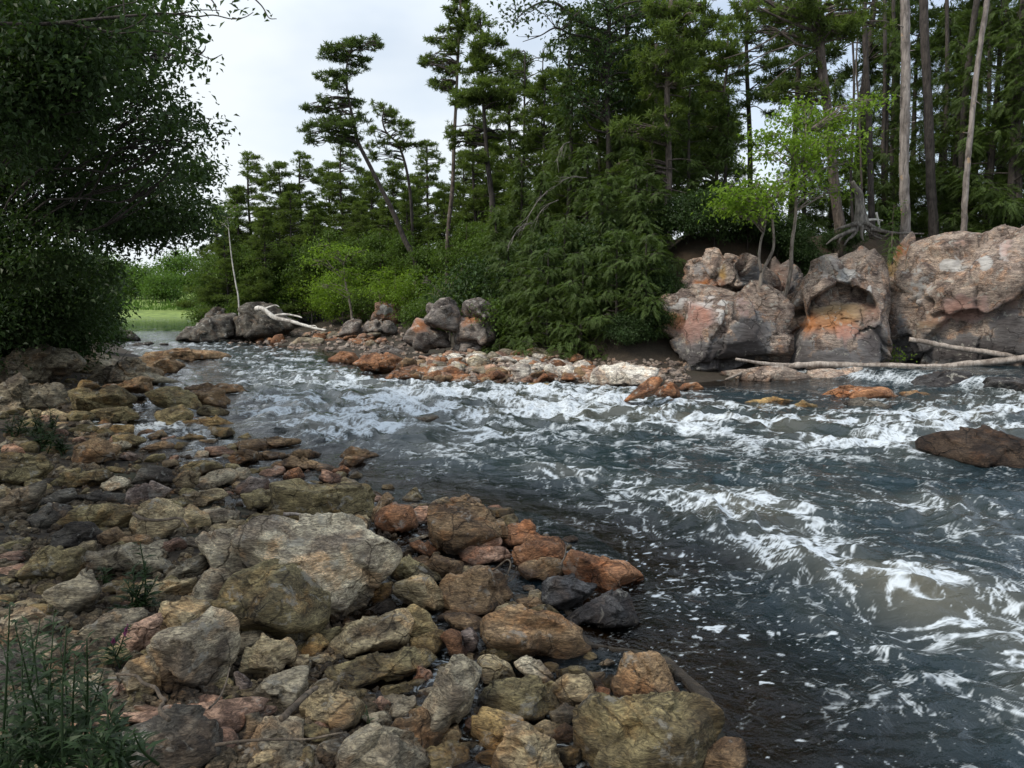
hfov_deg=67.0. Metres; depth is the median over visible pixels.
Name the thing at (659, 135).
pine tree
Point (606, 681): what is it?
stone
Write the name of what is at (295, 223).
pine tree
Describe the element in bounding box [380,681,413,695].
rock
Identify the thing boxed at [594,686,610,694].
rock
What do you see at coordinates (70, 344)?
shrub
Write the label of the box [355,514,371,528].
stone
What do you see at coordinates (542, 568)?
rock
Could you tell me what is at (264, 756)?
stone
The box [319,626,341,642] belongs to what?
stone
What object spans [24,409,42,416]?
stone
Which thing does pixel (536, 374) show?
cobble
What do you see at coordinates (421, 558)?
stone
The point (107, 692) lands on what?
weed plant
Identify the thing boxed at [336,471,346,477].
stone
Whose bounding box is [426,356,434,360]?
cobble
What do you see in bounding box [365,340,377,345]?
cobble
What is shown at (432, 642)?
rock
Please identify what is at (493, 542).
rock
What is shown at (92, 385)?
rock
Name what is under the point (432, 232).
pine tree
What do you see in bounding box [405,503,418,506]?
stone
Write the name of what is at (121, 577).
stone
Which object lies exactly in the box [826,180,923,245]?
tree stump
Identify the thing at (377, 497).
stone
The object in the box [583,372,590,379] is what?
cobble
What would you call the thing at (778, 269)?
rock outcrop
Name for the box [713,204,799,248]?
shrub
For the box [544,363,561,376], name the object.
cobble
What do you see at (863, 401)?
rock
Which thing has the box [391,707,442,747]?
boulder
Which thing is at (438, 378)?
cobble
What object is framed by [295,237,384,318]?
sapling
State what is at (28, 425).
stone
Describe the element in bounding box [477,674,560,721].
boulder
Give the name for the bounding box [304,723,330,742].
rock
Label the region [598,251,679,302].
shrub
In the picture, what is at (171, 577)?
stone
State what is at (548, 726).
stone
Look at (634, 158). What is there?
hemlock tree
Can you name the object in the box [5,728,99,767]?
weed plant
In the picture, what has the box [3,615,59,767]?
weed plant
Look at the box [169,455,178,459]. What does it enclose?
stone
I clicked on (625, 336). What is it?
shrub
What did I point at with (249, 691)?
stone
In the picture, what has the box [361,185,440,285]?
pine tree
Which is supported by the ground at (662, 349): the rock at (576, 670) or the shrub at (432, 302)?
the shrub at (432, 302)
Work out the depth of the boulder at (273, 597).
5.53 m
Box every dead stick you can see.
[115,673,171,721]
[132,512,188,527]
[208,667,230,708]
[215,732,346,746]
[278,685,318,721]
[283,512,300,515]
[560,543,567,564]
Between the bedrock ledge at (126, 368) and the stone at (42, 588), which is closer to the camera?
the stone at (42, 588)
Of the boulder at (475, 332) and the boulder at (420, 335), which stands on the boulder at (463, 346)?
the boulder at (475, 332)
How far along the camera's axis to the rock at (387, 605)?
6.21 m
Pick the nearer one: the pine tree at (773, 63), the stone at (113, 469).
the stone at (113, 469)
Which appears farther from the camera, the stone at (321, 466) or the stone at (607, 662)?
the stone at (321, 466)
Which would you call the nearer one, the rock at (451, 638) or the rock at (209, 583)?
the rock at (451, 638)
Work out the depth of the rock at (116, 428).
14.45 m
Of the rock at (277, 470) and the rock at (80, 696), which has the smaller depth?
the rock at (80, 696)
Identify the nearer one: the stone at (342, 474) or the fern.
the stone at (342, 474)
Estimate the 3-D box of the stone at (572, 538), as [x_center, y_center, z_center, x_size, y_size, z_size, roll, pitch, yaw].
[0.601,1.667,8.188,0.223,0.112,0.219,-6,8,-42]
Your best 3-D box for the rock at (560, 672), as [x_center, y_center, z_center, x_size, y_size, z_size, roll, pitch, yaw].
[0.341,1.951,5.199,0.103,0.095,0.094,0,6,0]
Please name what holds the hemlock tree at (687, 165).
on the ground at (662, 349)
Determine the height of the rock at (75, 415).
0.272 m
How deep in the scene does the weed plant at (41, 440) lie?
12.00 m
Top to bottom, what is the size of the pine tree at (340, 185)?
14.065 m
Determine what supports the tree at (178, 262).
on the ground at (662, 349)
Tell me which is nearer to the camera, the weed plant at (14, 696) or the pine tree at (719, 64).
the weed plant at (14, 696)
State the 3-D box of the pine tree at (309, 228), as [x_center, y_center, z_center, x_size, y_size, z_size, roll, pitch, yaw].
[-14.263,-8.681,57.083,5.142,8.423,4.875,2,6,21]
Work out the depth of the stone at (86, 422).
14.76 m
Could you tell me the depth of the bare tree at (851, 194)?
33.04 m
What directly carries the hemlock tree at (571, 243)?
on the ground at (662, 349)
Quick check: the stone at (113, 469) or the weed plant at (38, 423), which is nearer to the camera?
the stone at (113, 469)
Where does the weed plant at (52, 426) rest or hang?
on the ground at (662, 349)
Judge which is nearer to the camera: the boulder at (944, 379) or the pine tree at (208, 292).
the boulder at (944, 379)
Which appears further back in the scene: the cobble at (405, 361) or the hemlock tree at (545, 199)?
the hemlock tree at (545, 199)
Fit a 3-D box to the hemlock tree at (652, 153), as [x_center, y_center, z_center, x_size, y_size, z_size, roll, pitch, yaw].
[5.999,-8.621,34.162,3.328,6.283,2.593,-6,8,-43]
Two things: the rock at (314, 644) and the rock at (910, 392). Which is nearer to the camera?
the rock at (314, 644)
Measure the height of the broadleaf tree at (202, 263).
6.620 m
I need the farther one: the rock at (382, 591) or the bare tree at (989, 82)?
the bare tree at (989, 82)
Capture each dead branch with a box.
[507,222,531,250]
[516,191,546,235]
[524,200,558,230]
[547,176,586,191]
[556,142,569,170]
[875,212,879,226]
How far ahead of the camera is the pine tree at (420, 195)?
65.97 m
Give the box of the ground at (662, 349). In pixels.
[0,231,927,767]
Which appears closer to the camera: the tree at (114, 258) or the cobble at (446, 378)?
the cobble at (446, 378)
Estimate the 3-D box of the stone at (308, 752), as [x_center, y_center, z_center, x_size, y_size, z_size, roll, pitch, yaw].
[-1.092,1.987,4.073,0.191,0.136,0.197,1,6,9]
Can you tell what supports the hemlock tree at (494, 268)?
on the ground at (662, 349)
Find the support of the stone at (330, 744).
on the ground at (662, 349)
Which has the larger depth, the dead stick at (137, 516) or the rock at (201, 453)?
the rock at (201, 453)
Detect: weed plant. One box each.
[0,412,31,436]
[0,600,51,767]
[0,615,81,767]
[0,644,34,767]
[0,717,80,767]
[0,728,68,767]
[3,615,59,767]
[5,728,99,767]
[16,408,48,433]
[23,423,56,451]
[27,679,77,767]
[30,407,60,432]
[30,719,121,767]
[34,610,81,767]
[34,626,95,767]
[35,430,71,455]
[53,629,121,767]
[53,719,159,767]
[59,668,138,763]
[77,724,164,767]
[80,688,141,767]
[94,566,113,584]
[98,624,137,668]
[105,541,163,611]
[361,705,377,723]
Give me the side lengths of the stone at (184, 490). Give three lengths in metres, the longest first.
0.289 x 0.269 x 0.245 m
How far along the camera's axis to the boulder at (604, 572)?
6.90 m
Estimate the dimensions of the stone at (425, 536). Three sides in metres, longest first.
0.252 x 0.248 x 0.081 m
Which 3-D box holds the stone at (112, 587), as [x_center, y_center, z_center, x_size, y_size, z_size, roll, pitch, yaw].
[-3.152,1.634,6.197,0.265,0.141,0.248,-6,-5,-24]
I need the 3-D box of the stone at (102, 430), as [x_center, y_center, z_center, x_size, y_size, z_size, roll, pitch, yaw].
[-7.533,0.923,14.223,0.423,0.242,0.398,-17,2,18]
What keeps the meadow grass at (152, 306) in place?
on the ground at (662, 349)
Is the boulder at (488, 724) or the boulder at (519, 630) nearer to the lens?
the boulder at (488, 724)
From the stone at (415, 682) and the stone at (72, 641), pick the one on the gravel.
the stone at (72, 641)
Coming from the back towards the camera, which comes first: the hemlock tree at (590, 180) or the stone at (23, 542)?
the hemlock tree at (590, 180)
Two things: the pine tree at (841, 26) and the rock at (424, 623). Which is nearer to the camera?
the rock at (424, 623)
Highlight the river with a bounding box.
[92,317,1023,767]
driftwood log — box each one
[725,355,1023,379]
[908,337,1015,357]
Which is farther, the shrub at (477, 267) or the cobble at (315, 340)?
the cobble at (315, 340)
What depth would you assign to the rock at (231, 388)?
20.93 m
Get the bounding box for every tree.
[0,0,179,195]
[0,0,240,282]
[0,100,172,298]
[0,242,148,348]
[58,147,244,300]
[88,271,141,330]
[91,251,130,293]
[113,258,170,298]
[130,268,191,301]
[141,246,207,291]
[169,203,240,308]
[178,251,240,306]
[192,221,250,313]
[197,184,254,297]
[200,239,254,303]
[209,199,245,314]
[221,150,277,256]
[222,246,288,301]
[230,210,305,312]
[240,160,300,256]
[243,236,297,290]
[267,191,316,319]
[269,193,304,246]
[269,241,327,322]
[277,150,334,309]
[282,209,335,320]
[290,225,361,317]
[296,32,421,316]
[298,160,346,275]
[318,142,378,243]
[327,231,377,289]
[331,200,371,287]
[337,174,381,304]
[341,170,404,237]
[346,225,408,291]
[355,196,405,282]
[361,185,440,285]
[362,99,426,245]
[367,227,434,310]
[369,158,433,241]
[393,240,451,301]
[403,138,455,270]
[403,171,437,267]
[416,0,483,290]
[417,184,460,280]
[419,216,489,291]
[430,108,508,263]
[434,160,481,275]
[440,183,488,286]
[443,9,526,227]
[456,201,525,271]
[459,139,517,239]
[462,48,567,231]
[475,260,515,350]
[479,207,510,265]
[481,261,544,353]
[484,0,668,214]
[484,240,522,341]
[485,70,582,251]
[492,247,587,355]
[499,231,549,343]
[499,241,545,335]
[500,154,536,257]
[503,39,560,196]
[512,171,561,262]
[517,219,596,326]
[519,68,605,250]
[523,6,605,221]
[530,32,672,233]
[534,223,591,345]
[542,252,618,360]
[550,142,611,235]
[560,182,622,308]
[568,0,709,188]
[570,173,630,279]
[573,229,672,340]
[580,0,756,226]
[593,234,679,346]
[600,0,711,248]
[600,133,632,220]
[601,171,687,277]
[609,165,672,266]
[617,146,657,245]
[628,117,676,245]
[654,44,658,215]
[661,85,731,237]
[663,0,764,197]
[672,15,756,196]
[698,90,752,231]
[712,0,807,189]
[718,0,897,256]
[747,0,845,214]
[775,85,842,236]
[793,71,874,236]
[794,0,943,215]
[819,51,899,234]
[830,0,972,204]
[841,33,925,238]
[849,42,854,222]
[855,37,862,190]
[862,2,874,236]
[864,25,951,237]
[881,0,886,204]
[888,11,986,236]
[890,0,895,229]
[897,0,914,243]
[910,0,1014,171]
[911,39,999,237]
[915,0,1023,238]
[918,0,1013,236]
[919,0,938,236]
[924,0,1023,232]
[932,0,1019,222]
[943,0,949,229]
[943,0,1023,231]
[952,0,979,231]
[960,0,989,230]
[985,5,991,181]
[1003,2,1008,166]
[1014,0,1023,226]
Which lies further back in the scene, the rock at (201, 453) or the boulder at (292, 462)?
the rock at (201, 453)
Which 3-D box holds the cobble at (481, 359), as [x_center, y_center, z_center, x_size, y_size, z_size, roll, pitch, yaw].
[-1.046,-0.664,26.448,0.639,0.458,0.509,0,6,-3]
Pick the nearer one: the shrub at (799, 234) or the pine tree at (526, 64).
the shrub at (799, 234)
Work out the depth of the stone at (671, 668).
5.19 m
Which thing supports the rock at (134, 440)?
on the ground at (662, 349)
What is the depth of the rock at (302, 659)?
5.11 m
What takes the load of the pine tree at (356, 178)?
on the ground at (662, 349)
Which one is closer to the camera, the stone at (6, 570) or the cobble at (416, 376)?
the stone at (6, 570)
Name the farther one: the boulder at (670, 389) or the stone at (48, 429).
the boulder at (670, 389)
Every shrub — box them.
[0,290,75,374]
[0,300,124,377]
[5,294,127,359]
[100,318,126,354]
[102,323,135,348]
[181,295,234,325]
[206,289,271,315]
[225,295,299,318]
[260,280,307,319]
[275,267,335,323]
[300,270,372,324]
[306,288,344,324]
[336,287,383,322]
[356,264,408,308]
[358,280,404,302]
[382,266,438,312]
[390,285,449,331]
[414,249,521,311]
[417,293,453,334]
[452,277,493,311]
[461,296,526,347]
[470,262,528,304]
[481,230,580,296]
[500,228,601,294]
[518,297,561,331]
[542,211,677,277]
[568,272,613,307]
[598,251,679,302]
[599,310,655,346]
[604,304,679,344]
[636,267,691,302]
[647,296,685,337]
[649,188,710,243]
[665,184,757,246]
[698,184,752,236]
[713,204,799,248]
[716,192,783,235]
[747,212,824,256]
[773,236,830,275]
[798,261,809,277]
[815,226,871,253]
[878,200,915,231]
[881,231,902,267]
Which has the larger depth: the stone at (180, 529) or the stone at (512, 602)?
the stone at (180, 529)
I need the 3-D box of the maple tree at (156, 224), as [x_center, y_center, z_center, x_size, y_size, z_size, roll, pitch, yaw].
[-9.691,-2.706,18.497,8.678,5.778,4.033,3,7,26]
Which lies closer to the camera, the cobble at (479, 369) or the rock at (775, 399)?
the rock at (775, 399)
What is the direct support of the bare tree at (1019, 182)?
on the ground at (662, 349)
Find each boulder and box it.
[0,451,54,485]
[0,606,58,637]
[0,643,45,689]
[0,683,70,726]
[15,545,86,580]
[41,568,101,615]
[46,521,102,547]
[49,468,111,487]
[56,502,126,527]
[67,385,136,411]
[79,607,147,641]
[84,542,172,574]
[90,406,139,422]
[102,376,154,393]
[109,696,277,732]
[116,612,162,652]
[120,327,140,340]
[122,703,223,767]
[128,497,184,539]
[138,356,185,373]
[143,348,231,360]
[144,386,201,408]
[146,606,240,688]
[158,595,212,626]
[171,488,227,506]
[175,307,236,342]
[182,415,234,426]
[195,527,246,572]
[211,558,330,640]
[229,512,402,621]
[230,302,297,341]
[234,436,301,450]
[238,633,298,678]
[249,716,303,750]
[250,665,308,710]
[251,715,305,738]
[269,478,375,519]
[270,455,319,469]
[272,741,319,767]
[299,678,365,729]
[325,646,436,688]
[327,608,414,657]
[328,351,358,363]
[334,721,430,767]
[337,318,361,335]
[352,352,402,371]
[360,319,398,335]
[360,345,402,356]
[371,300,404,323]
[389,554,441,581]
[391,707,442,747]
[392,573,444,610]
[403,318,450,352]
[421,654,481,733]
[423,297,460,332]
[427,502,507,554]
[439,565,513,615]
[452,340,483,351]
[454,316,498,346]
[461,297,498,321]
[462,546,511,564]
[471,706,543,749]
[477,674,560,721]
[479,603,591,659]
[480,648,517,661]
[491,721,563,767]
[512,535,565,565]
[540,573,596,609]
[562,549,643,590]
[566,588,639,627]
[572,691,724,767]
[590,362,658,386]
[610,650,679,697]
[624,376,662,401]
[654,382,680,397]
[703,736,747,767]
[720,366,810,381]
[807,367,862,377]
[822,385,897,397]
[911,370,974,387]
[915,424,1023,467]
[982,376,1023,391]
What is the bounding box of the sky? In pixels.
[0,0,1023,273]
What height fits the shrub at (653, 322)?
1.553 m
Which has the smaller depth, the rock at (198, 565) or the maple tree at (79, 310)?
the rock at (198, 565)
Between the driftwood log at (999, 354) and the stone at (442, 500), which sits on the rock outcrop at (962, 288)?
the driftwood log at (999, 354)
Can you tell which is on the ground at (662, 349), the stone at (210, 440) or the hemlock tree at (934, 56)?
the hemlock tree at (934, 56)
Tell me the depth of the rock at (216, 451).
12.63 m
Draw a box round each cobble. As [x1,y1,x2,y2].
[270,334,284,343]
[308,337,324,344]
[313,333,325,338]
[327,331,336,337]
[351,338,364,344]
[356,333,370,337]
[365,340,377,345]
[368,332,381,338]
[375,337,387,343]
[395,357,416,370]
[396,364,418,369]
[411,374,421,379]
[417,365,435,371]
[418,355,426,359]
[421,376,433,379]
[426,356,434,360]
[426,359,446,364]
[428,366,444,371]
[433,362,446,366]
[434,370,441,375]
[434,375,443,381]
[435,357,447,361]
[442,374,452,381]
[443,366,461,373]
[447,357,463,363]
[449,353,461,357]
[451,359,467,365]
[467,355,482,364]
[471,366,485,373]
[472,358,490,362]
[475,361,490,366]
[476,375,489,379]
[481,377,492,381]
[484,364,496,369]
[485,367,507,373]
[486,351,499,358]
[488,370,505,379]
[494,356,517,363]
[495,351,507,355]
[500,350,510,355]
[501,374,508,381]
[507,367,519,371]
[510,350,523,355]
[511,363,530,378]
[519,359,537,363]
[520,376,532,382]
[529,371,545,377]
[532,347,547,354]
[532,353,541,358]
[532,362,547,370]
[534,373,553,382]
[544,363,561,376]
[547,359,565,365]
[561,373,576,380]
[562,369,572,372]
[563,365,574,370]
[567,353,583,361]
[572,359,589,367]
[574,366,585,376]
[581,365,595,370]
[582,368,591,372]
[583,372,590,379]
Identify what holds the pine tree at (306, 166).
on the ground at (662, 349)
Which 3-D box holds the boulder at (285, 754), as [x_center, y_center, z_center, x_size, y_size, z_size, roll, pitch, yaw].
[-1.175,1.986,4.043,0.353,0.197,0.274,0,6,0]
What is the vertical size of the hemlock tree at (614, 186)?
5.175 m
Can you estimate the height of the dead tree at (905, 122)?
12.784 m
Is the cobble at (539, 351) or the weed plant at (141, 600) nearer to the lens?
the weed plant at (141, 600)
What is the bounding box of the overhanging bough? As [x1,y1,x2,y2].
[0,0,276,86]
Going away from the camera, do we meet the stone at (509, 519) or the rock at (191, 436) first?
the stone at (509, 519)
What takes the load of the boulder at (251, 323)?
on the ground at (662, 349)
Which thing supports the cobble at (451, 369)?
on the ground at (662, 349)
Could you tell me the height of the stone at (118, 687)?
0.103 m
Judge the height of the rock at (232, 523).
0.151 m
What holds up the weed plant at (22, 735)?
on the ground at (662, 349)
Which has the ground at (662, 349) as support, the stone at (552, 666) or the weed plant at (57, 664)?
the weed plant at (57, 664)
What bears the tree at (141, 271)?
on the ground at (662, 349)
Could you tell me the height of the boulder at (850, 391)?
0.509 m
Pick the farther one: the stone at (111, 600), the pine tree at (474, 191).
the pine tree at (474, 191)
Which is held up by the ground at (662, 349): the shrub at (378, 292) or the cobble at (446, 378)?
the shrub at (378, 292)
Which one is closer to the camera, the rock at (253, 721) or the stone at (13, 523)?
the rock at (253, 721)
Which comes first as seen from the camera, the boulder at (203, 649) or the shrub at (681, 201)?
the boulder at (203, 649)
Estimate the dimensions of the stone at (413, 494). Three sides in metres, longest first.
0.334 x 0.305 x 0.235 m
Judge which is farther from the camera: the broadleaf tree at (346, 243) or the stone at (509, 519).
the broadleaf tree at (346, 243)
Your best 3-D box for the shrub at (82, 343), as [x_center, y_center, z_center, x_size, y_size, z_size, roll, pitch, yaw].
[-14.163,-1.563,22.674,5.067,3.106,4.817,5,8,37]
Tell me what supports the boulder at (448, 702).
on the ground at (662, 349)
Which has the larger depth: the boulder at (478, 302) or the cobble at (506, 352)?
the boulder at (478, 302)
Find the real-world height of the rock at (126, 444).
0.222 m
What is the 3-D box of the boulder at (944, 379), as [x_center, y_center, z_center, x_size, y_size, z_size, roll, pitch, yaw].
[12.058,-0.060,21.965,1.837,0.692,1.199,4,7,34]
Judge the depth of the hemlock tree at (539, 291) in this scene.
29.04 m
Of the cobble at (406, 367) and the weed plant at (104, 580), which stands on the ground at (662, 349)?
the weed plant at (104, 580)
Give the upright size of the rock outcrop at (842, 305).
4.512 m
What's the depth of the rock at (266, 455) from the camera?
12.29 m
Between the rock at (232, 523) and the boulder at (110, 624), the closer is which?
the boulder at (110, 624)
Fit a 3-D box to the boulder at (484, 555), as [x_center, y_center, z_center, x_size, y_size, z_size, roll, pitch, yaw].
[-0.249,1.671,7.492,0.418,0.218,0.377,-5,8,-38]
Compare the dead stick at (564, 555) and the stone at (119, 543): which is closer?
the dead stick at (564, 555)
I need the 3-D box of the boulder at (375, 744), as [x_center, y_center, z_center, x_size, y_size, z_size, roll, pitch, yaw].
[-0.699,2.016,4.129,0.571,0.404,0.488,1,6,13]
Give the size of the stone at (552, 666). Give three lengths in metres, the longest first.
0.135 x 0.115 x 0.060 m
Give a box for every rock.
[0,480,46,513]
[23,634,66,660]
[26,502,71,528]
[39,488,77,505]
[64,675,103,701]
[65,410,96,420]
[67,424,99,432]
[71,437,121,463]
[76,489,125,503]
[77,380,100,389]
[83,673,104,686]
[96,526,124,545]
[97,423,112,429]
[99,505,136,529]
[101,475,130,491]
[109,424,134,433]
[112,434,146,445]
[112,440,131,451]
[115,534,153,544]
[118,451,139,460]
[120,654,160,694]
[124,480,172,503]
[129,503,138,510]
[132,341,153,345]
[132,464,174,484]
[139,441,174,450]
[147,429,167,439]
[154,404,193,424]
[158,577,196,600]
[162,459,178,468]
[162,537,187,551]
[164,554,208,578]
[171,500,185,506]
[172,470,200,487]
[175,433,203,439]
[179,460,224,474]
[180,504,211,528]
[180,537,197,547]
[184,382,214,390]
[190,387,230,404]
[191,567,232,600]
[195,450,208,456]
[196,405,229,415]
[198,468,239,486]
[202,507,239,524]
[203,397,226,407]
[204,446,234,456]
[209,519,246,529]
[210,427,234,437]
[214,383,246,393]
[227,447,258,464]
[233,671,251,689]
[234,476,269,493]
[239,630,270,649]
[240,488,270,509]
[241,712,262,733]
[245,509,283,521]
[259,450,285,459]
[259,465,285,475]
[262,501,270,510]
[283,467,305,478]
[287,449,320,458]
[287,654,310,670]
[290,337,310,344]
[301,633,328,656]
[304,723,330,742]
[309,653,336,667]
[319,470,341,483]
[325,337,342,340]
[331,465,350,473]
[338,456,365,465]
[340,446,379,457]
[349,471,362,477]
[362,711,391,725]
[367,598,396,613]
[371,492,394,520]
[371,581,393,602]
[373,696,390,710]
[374,501,418,532]
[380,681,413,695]
[387,371,411,378]
[389,695,416,719]
[407,604,437,642]
[409,540,438,556]
[410,629,445,654]
[412,666,432,680]
[414,505,427,524]
[415,415,438,421]
[418,687,432,691]
[420,555,463,577]
[439,628,467,655]
[444,612,481,629]
[450,373,470,380]
[450,494,481,503]
[458,537,502,558]
[460,741,477,748]
[461,627,478,651]
[475,749,495,765]
[477,654,515,684]
[486,507,513,517]
[501,519,540,548]
[514,655,554,683]
[515,597,542,608]
[517,557,563,580]
[549,703,574,723]
[552,673,594,706]
[552,722,572,742]
[555,667,568,677]
[558,745,581,765]
[568,665,594,684]
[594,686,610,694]
[679,382,703,390]
[746,396,793,404]
[794,400,817,406]
[842,397,891,408]
[899,390,929,395]
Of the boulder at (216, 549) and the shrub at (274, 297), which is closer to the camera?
the boulder at (216, 549)
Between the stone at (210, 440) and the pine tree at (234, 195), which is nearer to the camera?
the stone at (210, 440)
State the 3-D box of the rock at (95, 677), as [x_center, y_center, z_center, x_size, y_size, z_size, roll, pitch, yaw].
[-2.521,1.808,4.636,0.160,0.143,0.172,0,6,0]
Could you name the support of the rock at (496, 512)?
on the river
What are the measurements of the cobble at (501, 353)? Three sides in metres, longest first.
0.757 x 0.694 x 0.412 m
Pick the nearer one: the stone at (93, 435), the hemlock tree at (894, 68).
the stone at (93, 435)
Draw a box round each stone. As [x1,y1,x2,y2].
[0,411,8,418]
[0,484,10,496]
[0,537,31,548]
[0,550,28,561]
[0,563,23,574]
[0,576,16,584]
[0,594,16,603]
[1,444,24,453]
[3,431,21,437]
[6,408,25,414]
[8,437,27,441]
[9,520,17,527]
[11,598,46,606]
[13,440,28,444]
[18,577,41,584]
[19,441,43,452]
[20,420,37,426]
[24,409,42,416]
[24,478,52,489]
[29,427,53,435]
[29,603,52,614]
[35,579,56,594]
[40,415,49,421]
[41,408,67,420]
[44,491,53,496]
[45,446,67,454]
[45,663,68,672]
[54,429,68,435]
[56,466,69,471]
[57,423,66,428]
[60,468,80,474]
[64,378,78,383]
[67,637,75,645]
[71,641,85,654]
[72,436,86,442]
[73,431,84,436]
[78,540,97,550]
[79,488,89,494]
[80,370,92,373]
[81,420,93,424]
[84,432,103,437]
[96,427,114,436]
[96,668,115,675]
[97,594,130,604]
[97,645,129,667]
[99,420,109,423]
[101,580,132,593]
[107,466,125,472]
[107,681,125,696]
[110,541,125,547]
[114,575,125,579]
[118,691,143,705]
[120,601,138,607]
[123,531,131,535]
[129,579,160,601]
[131,464,141,468]
[137,429,155,435]
[143,453,165,461]
[148,539,168,551]
[159,575,178,581]
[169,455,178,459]
[173,527,188,532]
[174,442,187,447]
[176,497,192,507]
[178,488,195,495]
[178,553,190,560]
[198,694,222,702]
[199,439,217,442]
[213,677,234,695]
[220,454,228,460]
[221,727,239,747]
[225,463,239,469]
[225,690,240,698]
[226,443,237,449]
[231,481,239,486]
[235,467,250,478]
[237,433,251,437]
[240,679,259,695]
[247,749,277,767]
[250,468,259,473]
[259,466,272,472]
[294,640,306,650]
[299,746,314,767]
[310,480,322,483]
[315,463,336,470]
[315,721,330,728]
[318,738,340,751]
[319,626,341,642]
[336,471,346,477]
[341,477,358,482]
[344,688,366,698]
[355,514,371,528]
[374,493,381,501]
[382,484,393,488]
[383,693,407,702]
[401,487,422,500]
[402,549,411,556]
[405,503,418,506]
[408,679,424,686]
[409,534,428,541]
[412,555,428,561]
[424,739,470,767]
[433,497,448,503]
[437,610,452,620]
[442,724,461,741]
[443,500,452,503]
[462,565,471,571]
[465,717,470,728]
[466,652,473,659]
[473,707,479,713]
[495,603,508,610]
[498,513,518,524]
[505,601,517,604]
[513,594,527,600]
[523,585,534,590]
[528,589,541,597]
[530,604,559,613]
[535,719,560,742]
[543,661,558,672]
[544,680,562,695]
[563,535,577,541]
[583,652,596,659]
[588,671,605,679]
[593,678,604,687]
[599,658,614,665]
[601,674,614,688]
[667,664,674,675]
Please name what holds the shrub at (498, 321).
on the ground at (662, 349)
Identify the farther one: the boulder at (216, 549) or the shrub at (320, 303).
the shrub at (320, 303)
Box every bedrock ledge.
[0,343,86,383]
[0,372,67,414]
[74,330,117,372]
[87,357,179,383]
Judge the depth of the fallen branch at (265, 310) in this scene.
47.51 m
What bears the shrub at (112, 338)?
on the ground at (662, 349)
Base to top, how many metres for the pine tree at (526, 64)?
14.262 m
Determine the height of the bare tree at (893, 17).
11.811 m
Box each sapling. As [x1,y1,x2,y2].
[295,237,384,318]
[400,268,453,333]
[429,260,482,341]
[689,164,819,366]
[732,83,899,296]
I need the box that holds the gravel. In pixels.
[0,372,415,767]
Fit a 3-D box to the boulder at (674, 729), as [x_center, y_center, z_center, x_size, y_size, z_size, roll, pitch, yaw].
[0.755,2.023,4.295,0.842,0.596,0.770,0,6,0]
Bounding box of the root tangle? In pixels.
[493,559,516,581]
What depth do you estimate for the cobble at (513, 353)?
28.55 m
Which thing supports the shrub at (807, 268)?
on the ground at (662, 349)
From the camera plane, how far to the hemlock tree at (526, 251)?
30.44 m
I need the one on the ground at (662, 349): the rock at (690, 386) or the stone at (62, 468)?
the stone at (62, 468)
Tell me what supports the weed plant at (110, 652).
on the ground at (662, 349)
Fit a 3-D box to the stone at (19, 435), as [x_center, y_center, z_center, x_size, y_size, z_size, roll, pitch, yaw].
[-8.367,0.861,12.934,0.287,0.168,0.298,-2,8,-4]
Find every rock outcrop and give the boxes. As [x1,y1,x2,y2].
[658,280,794,371]
[679,247,780,291]
[768,256,802,313]
[787,245,892,369]
[887,231,915,296]
[888,224,1023,365]
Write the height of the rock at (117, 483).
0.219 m
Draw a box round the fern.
[890,344,917,362]
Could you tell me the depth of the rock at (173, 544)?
7.11 m
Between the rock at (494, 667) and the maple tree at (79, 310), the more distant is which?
the maple tree at (79, 310)
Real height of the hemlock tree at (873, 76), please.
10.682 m
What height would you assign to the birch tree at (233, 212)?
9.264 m
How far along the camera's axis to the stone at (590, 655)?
5.47 m
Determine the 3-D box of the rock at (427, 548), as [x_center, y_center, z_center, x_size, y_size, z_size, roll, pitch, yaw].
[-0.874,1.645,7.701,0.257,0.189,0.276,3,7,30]
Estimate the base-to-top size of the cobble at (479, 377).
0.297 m
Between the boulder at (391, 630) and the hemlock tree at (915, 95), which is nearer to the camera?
the boulder at (391, 630)
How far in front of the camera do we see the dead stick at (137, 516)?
6.50 m
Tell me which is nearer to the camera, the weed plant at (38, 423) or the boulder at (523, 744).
the boulder at (523, 744)
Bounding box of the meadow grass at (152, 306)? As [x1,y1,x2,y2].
[114,297,372,309]
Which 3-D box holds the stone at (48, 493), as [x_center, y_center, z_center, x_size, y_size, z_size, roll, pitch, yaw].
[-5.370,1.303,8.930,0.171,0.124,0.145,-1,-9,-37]
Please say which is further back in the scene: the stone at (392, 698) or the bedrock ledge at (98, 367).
the bedrock ledge at (98, 367)
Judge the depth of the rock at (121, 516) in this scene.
7.64 m
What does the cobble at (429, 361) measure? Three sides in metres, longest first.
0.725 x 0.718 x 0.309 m
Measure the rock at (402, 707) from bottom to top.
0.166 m
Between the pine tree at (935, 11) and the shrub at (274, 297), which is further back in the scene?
the shrub at (274, 297)
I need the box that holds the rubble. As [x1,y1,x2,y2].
[229,325,690,383]
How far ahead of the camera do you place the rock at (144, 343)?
44.52 m
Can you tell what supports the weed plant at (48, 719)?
on the ground at (662, 349)
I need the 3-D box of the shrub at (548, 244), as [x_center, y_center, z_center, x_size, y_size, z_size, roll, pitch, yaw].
[2.527,-4.685,31.828,5.630,3.451,5.352,-6,8,-43]
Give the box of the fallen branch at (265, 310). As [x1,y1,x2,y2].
[254,305,326,330]
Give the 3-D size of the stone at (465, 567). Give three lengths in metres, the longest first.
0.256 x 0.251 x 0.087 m
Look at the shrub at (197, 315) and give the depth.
58.62 m
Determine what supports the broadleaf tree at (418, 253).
on the ground at (662, 349)
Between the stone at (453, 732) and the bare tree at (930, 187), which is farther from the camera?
the bare tree at (930, 187)

